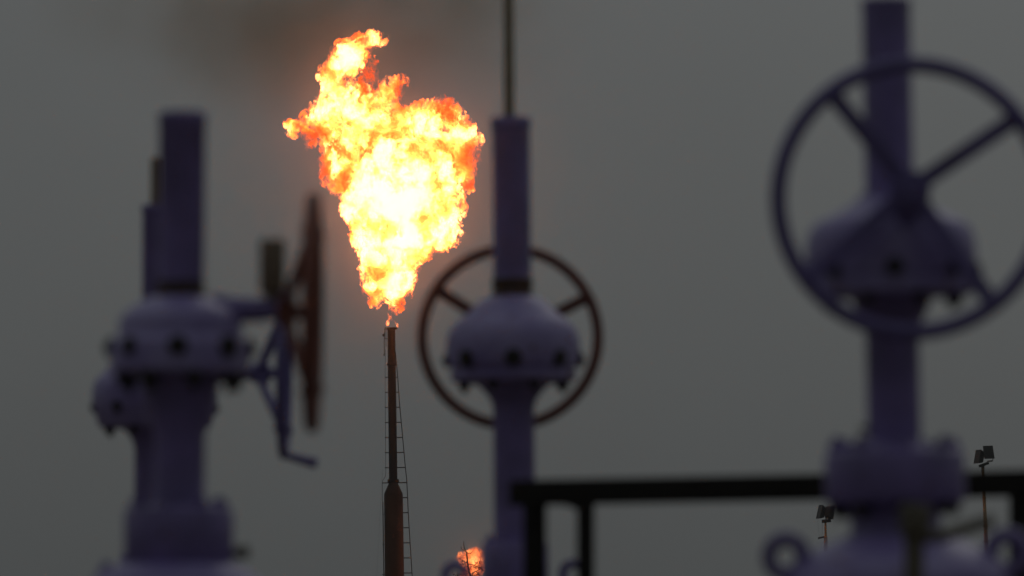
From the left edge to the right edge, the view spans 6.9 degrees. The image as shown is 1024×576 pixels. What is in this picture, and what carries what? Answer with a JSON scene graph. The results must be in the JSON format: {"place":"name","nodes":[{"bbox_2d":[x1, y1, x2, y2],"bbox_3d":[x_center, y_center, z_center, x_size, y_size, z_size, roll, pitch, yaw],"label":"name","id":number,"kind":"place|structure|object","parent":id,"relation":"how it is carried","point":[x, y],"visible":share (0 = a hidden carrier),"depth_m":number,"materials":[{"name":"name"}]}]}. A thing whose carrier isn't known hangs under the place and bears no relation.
{"place":"outdoors","nodes":[
{"label":"outdoors","id":0,"kind":"place"},
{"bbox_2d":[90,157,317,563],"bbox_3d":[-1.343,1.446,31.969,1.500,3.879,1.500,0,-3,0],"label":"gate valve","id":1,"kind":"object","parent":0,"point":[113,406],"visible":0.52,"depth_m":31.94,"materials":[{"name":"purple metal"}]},
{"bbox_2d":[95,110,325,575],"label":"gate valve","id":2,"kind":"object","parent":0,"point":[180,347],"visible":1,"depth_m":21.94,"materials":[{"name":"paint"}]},
{"bbox_2d":[377,327,412,575],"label":"flare stack","id":3,"kind":"object","parent":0,"point":[393,527],"visible":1,"depth_m":299.93,"materials":[{"name":"metal"}]},
{"bbox_2d":[451,543,481,575],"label":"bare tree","id":4,"kind":"object","parent":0,"point":[472,574],"visible":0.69,"depth_m":284.91,"materials":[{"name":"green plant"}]},
{"bbox_2d":[417,0,602,575],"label":"gate valve","id":5,"kind":"object","parent":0,"point":[513,352],"visible":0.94,"depth_m":30.47,"materials":[{"name":"purple metal"}]},
{"bbox_2d":[0,0,1023,575],"label":"sky","id":6,"kind":"structure","parent":0,"point":[658,129],"materials":[{"name":"grey"}]},
{"bbox_2d":[509,470,1023,575],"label":"guard railing","id":7,"kind":"object","parent":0,"point":[534,499],"visible":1,"depth_m":24.93,"materials":[{"name":"black metal"}]},
{"bbox_2d":[816,505,832,543],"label":"floodlight mast","id":8,"kind":"object","parent":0,"point":[822,511],"visible":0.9,"depth_m":317.95,"materials":[{"name":"black metal"}]},
{"bbox_2d":[761,0,1023,575],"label":"gate valve","id":9,"kind":"object","parent":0,"point":[891,252],"visible":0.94,"depth_m":20.35,"materials":[{"name":"paint"}]},
{"bbox_2d":[899,504,994,575],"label":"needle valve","id":10,"kind":"object","parent":9,"relation":"attached to","point":[916,532],"visible":1,"depth_m":19.88,"materials":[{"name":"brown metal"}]},
{"bbox_2d":[974,446,994,543],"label":"floodlight mast","id":11,"kind":"object","parent":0,"point":[987,452],"visible":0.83,"depth_m":305.00,"materials":[{"name":"black metal"}]}
]}

